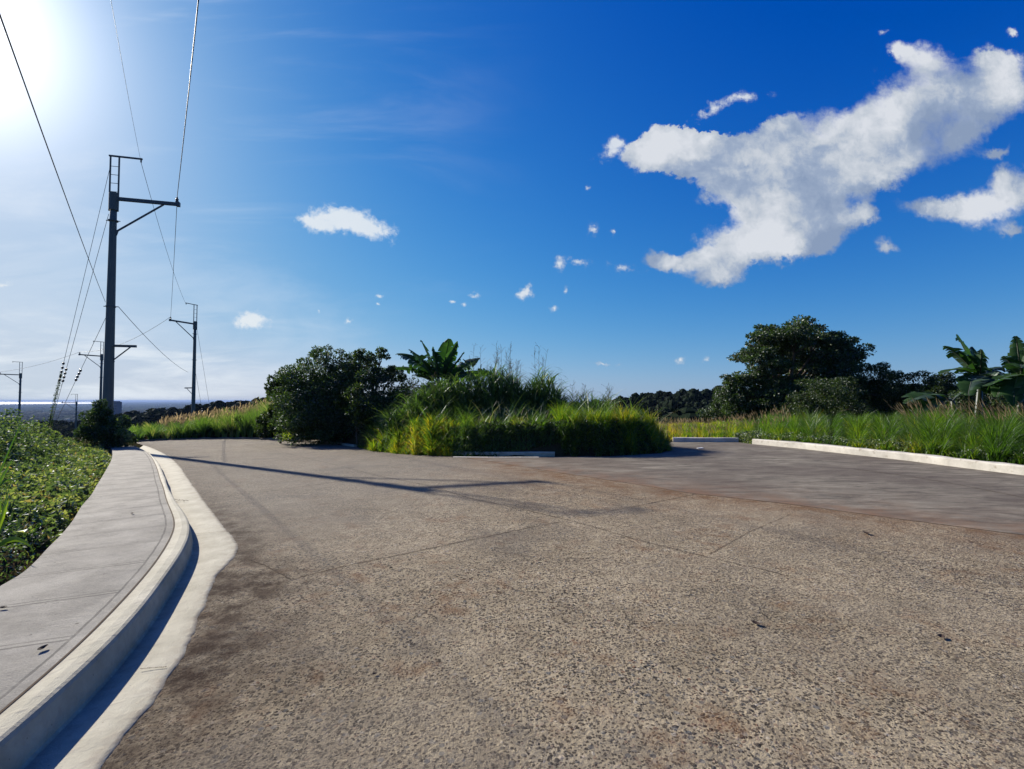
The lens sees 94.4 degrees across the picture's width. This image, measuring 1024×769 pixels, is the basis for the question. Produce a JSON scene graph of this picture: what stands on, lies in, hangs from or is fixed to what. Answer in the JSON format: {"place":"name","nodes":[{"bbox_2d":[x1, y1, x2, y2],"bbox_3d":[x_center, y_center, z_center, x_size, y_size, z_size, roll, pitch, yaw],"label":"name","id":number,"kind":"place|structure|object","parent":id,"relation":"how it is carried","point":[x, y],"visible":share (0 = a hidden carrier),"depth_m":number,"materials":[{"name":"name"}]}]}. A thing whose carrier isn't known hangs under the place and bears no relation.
{"place":"outdoors","nodes":[
{"label":"outdoors","id":0,"kind":"place"},
{"bbox_2d":[0,402,92,403],"bbox_3d":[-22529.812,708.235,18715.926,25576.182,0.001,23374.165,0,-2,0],"label":"sea","id":1,"kind":"structure","parent":0,"point":[45,402],"depth_m":15172.44,"materials":[{"name":"liquid"}]},
{"bbox_2d":[0,446,172,710],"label":"pavement","id":2,"kind":"structure","parent":0,"point":[71,587],"depth_m":3.82,"materials":[{"name":"concrete"}]},
{"bbox_2d":[37,644,48,649],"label":"dry leaf","id":3,"kind":"object","parent":2,"relation":"on","point":[43,647],"visible":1,"depth_m":2.60,"materials":[{"name":"brown plant"}]},
{"bbox_2d":[0,401,1016,713],"bbox_3d":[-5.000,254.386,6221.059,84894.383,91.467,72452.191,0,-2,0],"label":"ground","id":4,"kind":"structure","parent":0,"point":[362,441],"depth_m":16.25,"materials":[{"name":"green plant"}]},
{"bbox_2d":[0,421,22,485],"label":"grass tuft","id":5,"kind":"object","parent":4,"relation":"on","point":[4,472],"visible":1,"depth_m":6.51,"materials":[{"name":"green plant"}]},
{"bbox_2d":[0,361,22,415],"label":"utility pole","id":6,"kind":"object","parent":4,"relation":"on","point":[19,392],"visible":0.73,"depth_m":74.91,"materials":[{"name":"metal"}]},
{"bbox_2d":[0,483,31,547],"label":"grass tuft","id":7,"kind":"object","parent":4,"relation":"on","point":[9,539],"visible":1,"depth_m":4.47,"materials":[{"name":"green plant"}]},
{"bbox_2d":[0,408,111,584],"bbox_3d":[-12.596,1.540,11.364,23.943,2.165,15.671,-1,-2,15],"label":"ground weeds","id":8,"kind":"object","parent":4,"relation":"on","point":[8,529],"visible":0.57,"depth_m":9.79,"materials":[{"name":"green plant"}]},
{"bbox_2d":[61,394,84,427],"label":"utility pole","id":9,"kind":"object","parent":4,"relation":"on","point":[76,407],"visible":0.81,"depth_m":99.79,"materials":[{"name":"metal"}]},
{"bbox_2d":[50,214,108,427],"bbox_3d":[-21.404,-2.117,23.167,9.880,10.320,0.110,-1,-2,36],"label":"guy wire","id":10,"kind":"object","parent":4,"relation":"attached to","point":[65,373],"visible":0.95,"depth_m":22.99,"materials":[{"name":"grey metal"}]},
{"bbox_2d":[0,404,170,422],"bbox_3d":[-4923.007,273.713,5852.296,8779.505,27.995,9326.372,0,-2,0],"label":"distant town","id":11,"kind":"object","parent":4,"relation":"on","point":[81,409],"visible":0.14,"depth_m":5459.59},
{"bbox_2d":[78,341,103,400],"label":"utility pole","id":12,"kind":"object","parent":4,"relation":"on","point":[101,356],"visible":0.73,"depth_m":61.97,"materials":[{"name":"metal"}]},
{"bbox_2d":[73,398,138,449],"bbox_3d":[-16.564,1.780,19.173,2.250,2.469,1.630,0,-2,0],"label":"vine mound","id":13,"kind":"object","parent":4,"relation":"on","point":[100,416],"visible":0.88,"depth_m":19.03,"materials":[{"name":"green plant"}]},
{"bbox_2d":[114,401,121,414],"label":"tower block","id":14,"kind":"structure","parent":4,"relation":"on","point":[117,407],"depth_m":895.43,"materials":[{"name":"blue"}]},
{"bbox_2d":[113,415,135,447],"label":"weed","id":15,"kind":"object","parent":4,"relation":"on","point":[129,433],"visible":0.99,"depth_m":18.48,"materials":[{"name":"green plant"}]},
{"bbox_2d":[102,155,180,414],"bbox_3d":[-16.137,-3.365,20.662,2.751,13.102,0.419,1,-2,-18],"label":"utility pole","id":16,"kind":"object","parent":4,"relation":"on","point":[114,198],"visible":0.84,"depth_m":20.29,"materials":[{"name":"metal"}]},
{"bbox_2d":[0,14,104,299],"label":"cable","id":17,"kind":"object","parent":16,"relation":"attached to","point":[41,129],"visible":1,"depth_m":6.62,"materials":[{"name":"grey metal"}]},
{"bbox_2d":[51,320,104,430],"bbox_3d":[-21.224,0.082,22.924,9.330,5.935,0.110,-1,-2,35],"label":"guy wire","id":18,"kind":"object","parent":16,"relation":"attached to","point":[79,373],"visible":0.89,"depth_m":22.41,"materials":[{"name":"grey metal"}]},
{"bbox_2d":[49,173,108,424],"bbox_3d":[-21.340,-3.215,23.108,9.714,12.527,0.110,-1,-2,35],"label":"guy wire","id":19,"kind":"object","parent":16,"relation":"attached to","point":[63,363],"visible":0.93,"depth_m":22.96,"materials":[{"name":"grey metal"}]},
{"bbox_2d":[45,373,61,432],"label":"climbing vine","id":20,"kind":"object","parent":19,"relation":"attached to","point":[54,399],"visible":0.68,"depth_m":24.75,"materials":[{"name":"green plant"}]},
{"bbox_2d":[111,2,140,159],"bbox_3d":[-8.017,-9.895,9.025,0.010,0.641,28.721,1,-2,-35],"label":"ground wire","id":21,"kind":"object","parent":16,"relation":"attached to","point":[123,71],"visible":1,"depth_m":14.32,"materials":[{"name":"grey metal"}]},
{"bbox_2d":[118,306,186,371],"bbox_3d":[-24.572,-2.287,33.771,0.024,1.277,30.653,1,-2,-30],"label":"cable","id":22,"kind":"object","parent":16,"relation":"attached to","point":[145,336],"visible":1,"depth_m":26.35,"materials":[{"name":"grey metal"}]},
{"bbox_2d":[141,163,183,298],"bbox_3d":[-24.065,-8.723,33.575,0.018,1.179,30.014,1,-2,-31],"label":"ground wire","id":23,"kind":"object","parent":16,"relation":"attached to","point":[158,223],"visible":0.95,"depth_m":26.23,"materials":[{"name":"grey metal"}]},
{"bbox_2d":[177,0,198,196],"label":"power line","id":24,"kind":"object","parent":16,"relation":"attached to","point":[189,85],"visible":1,"depth_m":12.08,"materials":[{"name":"grey metal"}]},
{"bbox_2d":[169,303,197,415],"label":"utility pole","id":25,"kind":"object","parent":4,"relation":"on","point":[193,387],"visible":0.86,"depth_m":46.96,"materials":[{"name":"metal"}]},
{"bbox_2d":[171,207,176,305],"bbox_3d":[-23.617,-7.203,32.999,0.022,0.901,29.568,1,-2,-36],"label":"power line","id":26,"kind":"object","parent":25,"relation":"attached to","point":[174,251],"visible":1,"depth_m":26.17,"materials":[{"name":"grey metal"}]},
{"bbox_2d":[128,397,275,439],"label":"roadside grass","id":27,"kind":"structure","parent":4,"relation":"on","point":[174,430],"depth_m":27.84,"materials":[{"name":"plant"}]},
{"bbox_2d":[0,393,404,437],"bbox_3d":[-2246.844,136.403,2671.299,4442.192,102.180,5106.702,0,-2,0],"label":"distant wood","id":28,"kind":"object","parent":4,"relation":"on","point":[66,426],"visible":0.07,"depth_m":227.60,"materials":[{"name":"green plant"}]},
{"bbox_2d":[187,424,220,437],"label":"shrub","id":29,"kind":"object","parent":4,"relation":"on","point":[208,429],"visible":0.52,"depth_m":28.15,"materials":[{"name":"green plant"}]},
{"bbox_2d":[157,399,273,426],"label":"seed heads","id":30,"kind":"object","parent":4,"relation":"on","point":[184,417],"visible":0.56,"depth_m":30.12,"materials":[{"name":"plant"}]},
{"bbox_2d":[222,415,252,436],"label":"shrub","id":31,"kind":"object","parent":4,"relation":"on","point":[226,430],"visible":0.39,"depth_m":27.84,"materials":[{"name":"green plant"}]},
{"bbox_2d":[253,411,274,438],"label":"shrub","id":32,"kind":"object","parent":4,"relation":"on","point":[261,431],"visible":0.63,"depth_m":25.92,"materials":[{"name":"green plant"}]},
{"bbox_2d":[261,372,295,443],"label":"shrub","id":33,"kind":"object","parent":4,"relation":"on","point":[271,384],"visible":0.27,"depth_m":21.97,"materials":[{"name":"green plant"}]},
{"bbox_2d":[266,344,370,445],"bbox_3d":[-8.440,0.493,21.191,4.815,4.726,3.978,1,-2,-17],"label":"broadleaf tree","id":34,"kind":"object","parent":4,"relation":"on","point":[314,411],"visible":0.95,"depth_m":20.57,"materials":[{"name":"green plant"}]},
{"bbox_2d":[343,381,377,447],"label":"shrub","id":35,"kind":"object","parent":4,"relation":"on","point":[358,408],"visible":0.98,"depth_m":18.44,"materials":[{"name":"green plant"}]},
{"bbox_2d":[335,346,412,433],"bbox_3d":[-5.765,0.513,20.613,3.701,4.401,3.003,-1,-2,29],"label":"broadleaf tree","id":36,"kind":"object","parent":4,"relation":"on","point":[375,378],"visible":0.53,"depth_m":20.14,"materials":[{"name":"green plant"}]},
{"bbox_2d":[384,375,458,426],"bbox_3d":[-3.416,0.643,17.612,3.172,2.349,2.692,0,-2,0],"label":"cane clump","id":37,"kind":"object","parent":4,"relation":"on","point":[414,399],"visible":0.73,"depth_m":17.16,"materials":[{"name":"green plant"}]},
{"bbox_2d":[383,376,490,417],"bbox_3d":[-1.173,0.942,19.455,8.165,2.646,2.828,0,-2,0],"label":"shrub","id":38,"kind":"object","parent":4,"relation":"on","point":[398,398],"visible":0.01,"depth_m":19.39,"materials":[{"name":"green plant"}]},
{"bbox_2d":[395,339,488,391],"bbox_3d":[-2.673,-0.074,18.869,4.084,3.596,1.562,0,-2,0],"label":"banana plant","id":39,"kind":"object","parent":4,"relation":"on","point":[439,363],"visible":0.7,"depth_m":19.02,"materials":[{"name":"green plant"}]},
{"bbox_2d":[405,425,480,456],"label":"creeping weeds","id":40,"kind":"object","parent":4,"relation":"on","point":[465,445],"visible":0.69,"depth_m":14.36,"materials":[{"name":"green plant"}]},
{"bbox_2d":[425,343,537,414],"bbox_3d":[-1.027,-0.114,17.787,4.792,3.247,3.303,0,-2,0],"label":"cane clump","id":41,"kind":"object","parent":4,"relation":"on","point":[499,388],"visible":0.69,"depth_m":17.25,"materials":[{"name":"green plant"}]},
{"bbox_2d":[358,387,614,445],"bbox_3d":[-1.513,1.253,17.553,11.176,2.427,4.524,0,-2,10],"label":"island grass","id":42,"kind":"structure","parent":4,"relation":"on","point":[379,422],"depth_m":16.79,"materials":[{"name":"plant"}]},
{"bbox_2d":[454,451,554,456],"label":"kerb island","id":43,"kind":"structure","parent":4,"relation":"on","point":[540,454],"depth_m":13.81,"materials":[{"name":"concrete"}]},
{"bbox_2d":[355,389,674,456],"bbox_3d":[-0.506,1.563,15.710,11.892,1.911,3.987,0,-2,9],"label":"island grass","id":44,"kind":"structure","parent":4,"relation":"on","point":[431,448],"depth_m":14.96,"materials":[{"name":"green plant"}]},
{"bbox_2d":[450,424,589,456],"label":"island grass","id":45,"kind":"structure","parent":4,"relation":"on","point":[494,448],"depth_m":14.08,"materials":[{"name":"plant"}]},
{"bbox_2d":[511,345,578,412],"bbox_3d":[1.147,0.089,17.619,3.096,3.438,2.786,0,-2,0],"label":"cane clump","id":46,"kind":"object","parent":4,"relation":"on","point":[542,390],"visible":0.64,"depth_m":17.10,"materials":[{"name":"green plant"}]},
{"bbox_2d":[144,383,1004,434],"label":"distant wood","id":47,"kind":"object","parent":4,"relation":"on","point":[682,403],"visible":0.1,"depth_m":130.77,"materials":[{"name":"green plant"}]},
{"bbox_2d":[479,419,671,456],"bbox_3d":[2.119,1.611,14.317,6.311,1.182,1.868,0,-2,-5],"label":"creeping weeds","id":48,"kind":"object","parent":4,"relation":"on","point":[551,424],"visible":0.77,"depth_m":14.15,"materials":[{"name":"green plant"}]},
{"bbox_2d":[542,380,630,410],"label":"cane clump","id":49,"kind":"object","parent":4,"relation":"on","point":[576,400],"visible":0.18,"depth_m":16.79,"materials":[{"name":"green plant"}]},
{"bbox_2d":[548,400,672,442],"bbox_3d":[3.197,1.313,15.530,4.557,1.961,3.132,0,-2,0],"label":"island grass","id":50,"kind":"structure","parent":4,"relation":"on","point":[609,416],"depth_m":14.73,"materials":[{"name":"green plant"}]},
{"bbox_2d":[657,418,747,441],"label":"verge grass","id":51,"kind":"structure","parent":4,"relation":"on","point":[700,433],"depth_m":20.88,"materials":[{"name":"green plant"}]},
{"bbox_2d":[696,394,732,421],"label":"bush","id":52,"kind":"object","parent":4,"relation":"on","point":[716,404],"visible":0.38,"depth_m":32.65,"materials":[{"name":"green plant"}]},
{"bbox_2d":[660,403,790,436],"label":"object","id":53,"kind":"object","parent":4,"relation":"on","point":[722,420],"visible":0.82,"depth_m":20.88,"materials":[{"name":"green plant"}]},
{"bbox_2d":[733,430,759,443],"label":"creeping weeds","id":54,"kind":"object","parent":4,"relation":"on","point":[741,435],"visible":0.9,"depth_m":17.68,"materials":[{"name":"green plant"}]},
{"bbox_2d":[713,314,876,421],"bbox_3d":[16.550,-0.553,27.709,9.120,7.330,5.858,1,-2,-26],"label":"broadleaf tree","id":55,"kind":"object","parent":4,"relation":"on","point":[781,350],"visible":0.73,"depth_m":26.97,"materials":[{"name":"green plant"}]},
{"bbox_2d":[780,376,874,425],"bbox_3d":[15.195,1.174,22.552,4.636,3.107,2.958,1,-2,-19],"label":"shrub","id":56,"kind":"object","parent":4,"relation":"on","point":[808,402],"visible":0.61,"depth_m":22.23,"materials":[{"name":"green plant"}]},
{"bbox_2d":[843,361,898,417],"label":"shrub","id":57,"kind":"object","parent":4,"relation":"on","point":[872,385],"visible":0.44,"depth_m":24.38,"materials":[{"name":"green plant"}]},
{"bbox_2d":[747,431,1023,459],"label":"creeping weeds","id":58,"kind":"object","parent":4,"relation":"on","point":[844,438],"visible":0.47,"depth_m":13.48,"materials":[{"name":"green plant"}]},
{"bbox_2d":[870,370,944,418],"bbox_3d":[19.720,0.776,23.660,2.716,3.103,3.160,2,-3,-44],"label":"shrub","id":59,"kind":"object","parent":4,"relation":"on","point":[897,394],"visible":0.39,"depth_m":23.39,"materials":[{"name":"green plant"}]},
{"bbox_2d":[902,391,962,416],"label":"banana plant","id":60,"kind":"object","parent":4,"relation":"on","point":[925,395],"visible":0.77,"depth_m":16.71,"materials":[{"name":"green plant"}]},
{"bbox_2d":[912,370,969,414],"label":"shrub","id":61,"kind":"object","parent":4,"relation":"on","point":[939,383],"visible":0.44,"depth_m":22.22,"materials":[{"name":"green plant"}]},
{"bbox_2d":[938,334,1006,420],"bbox_3d":[15.077,0.114,15.068,2.969,3.553,1.340,0,-2,-13],"label":"banana plant","id":62,"kind":"object","parent":4,"relation":"on","point":[979,373],"visible":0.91,"depth_m":15.02,"materials":[{"name":"green plant"}]},
{"bbox_2d":[934,389,1015,418],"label":"shrub","id":63,"kind":"object","parent":4,"relation":"on","point":[972,398],"visible":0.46,"depth_m":17.02,"materials":[{"name":"green plant"}]},
{"bbox_2d":[983,336,1023,417],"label":"banana plant","id":64,"kind":"object","parent":4,"relation":"on","point":[1009,385],"visible":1,"depth_m":13.88,"materials":[{"name":"green plant"}]},
{"bbox_2d":[0,0,1023,401],"label":"sky","id":65,"kind":"structure","parent":0,"point":[620,190],"materials":[{"name":"blue"}]},
{"bbox_2d":[100,439,1023,768],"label":"road","id":66,"kind":"structure","parent":0,"point":[568,637],"depth_m":3.12,"materials":[{"name":"grey asphalt"}]},
{"bbox_2d":[24,445,237,768],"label":"gutter","id":67,"kind":"object","parent":66,"relation":"on","point":[93,732],"visible":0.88,"depth_m":2.81,"materials":[{"name":"concrete"}]},
{"bbox_2d":[0,446,193,768],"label":"kerb","id":68,"kind":"structure","parent":67,"relation":"on","point":[38,717],"depth_m":2.53,"materials":[{"name":"concrete"}]},
{"bbox_2d":[0,449,174,712],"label":"kerb joint","id":69,"kind":"object","parent":68,"relation":"on","point":[45,673],"visible":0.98,"depth_m":2.95,"materials":[{"name":"grey concrete"}]},
{"bbox_2d":[138,437,291,441],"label":"kerb","id":70,"kind":"structure","parent":66,"relation":"on","point":[210,438],"depth_m":27.33,"materials":[{"name":"grey concrete"}]},
{"bbox_2d":[249,559,290,578],"bbox_3d":[-2.200,1.666,4.301,0.849,0.008,0.033,-2,-2,39],"label":"road joint","id":71,"kind":"object","parent":66,"relation":"on","point":[271,568],"visible":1,"depth_m":4.29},
{"bbox_2d":[299,440,342,444],"bbox_3d":[-8.861,2.675,21.741,4.133,0.349,0.352,-2,-2,39],"label":"kerb broken","id":72,"kind":"object","parent":66,"relation":"on","point":[325,442],"visible":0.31,"depth_m":21.31,"materials":[{"name":"grey concrete"}]},
{"bbox_2d":[342,443,356,446],"bbox_3d":[-6.716,2.545,19.595,0.178,0.222,1.595,1,-2,-37],"label":"kerb broken","id":73,"kind":"object","parent":66,"relation":"on","point":[346,444],"visible":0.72,"depth_m":19.43,"materials":[{"name":"concrete"}]},
{"bbox_2d":[293,522,555,578],"bbox_3d":[-0.660,1.685,4.996,3.119,0.002,0.062,1,-2,-38],"label":"road joint","id":74,"kind":"object","parent":66,"relation":"on","point":[414,551],"visible":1,"depth_m":4.70,"materials":[{"name":"grey asphalt"}]},
{"bbox_2d":[250,445,777,572],"bbox_3d":[-5.301,2.217,13.220,0.198,0.538,23.775,2,-3,-39],"label":"road joint","id":75,"kind":"object","parent":66,"relation":"on","point":[565,519],"visible":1,"depth_m":5.74,"materials":[{"name":"grey asphalt"}]},
{"bbox_2d":[462,457,1020,534],"bbox_3d":[3.271,1.852,7.956,0.812,0.177,15.378,2,-3,-42],"label":"slab edge","id":76,"kind":"object","parent":66,"relation":"on","point":[783,503],"visible":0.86,"depth_m":6.80,"materials":[{"name":"grey concrete"}]},
{"bbox_2d":[455,442,1023,534],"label":"side road","id":77,"kind":"structure","parent":0,"point":[819,479],"depth_m":9.06,"materials":[{"name":"grey concrete"}]},
{"bbox_2d":[673,437,738,441],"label":"white kerb","id":78,"kind":"structure","parent":77,"relation":"on","point":[704,439],"depth_m":18.18,"materials":[{"name":"concrete"}]},
{"bbox_2d":[752,439,1023,474],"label":"white kerb","id":79,"kind":"structure","parent":77,"relation":"on","point":[1009,468],"depth_m":11.88,"materials":[{"name":"concrete"}]},
{"bbox_2d":[858,469,1019,496],"bbox_3d":[7.812,1.797,8.858,0.247,0.008,3.184,0,-2,-7],"label":"road joint","id":80,"kind":"object","parent":77,"relation":"on","point":[946,482],"visible":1,"depth_m":8.54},
{"bbox_2d":[740,403,1023,464],"bbox_3d":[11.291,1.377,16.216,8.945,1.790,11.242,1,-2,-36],"label":"verge grass","id":81,"kind":"structure","parent":0,"point":[933,433],"depth_m":13.16,"materials":[{"name":"green plant"}]},
{"bbox_2d":[887,398,1023,427],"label":"seed heads","id":82,"kind":"object","parent":81,"relation":"attached to","point":[980,408],"visible":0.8,"depth_m":13.62,"materials":[{"name":"plant"}]}
]}

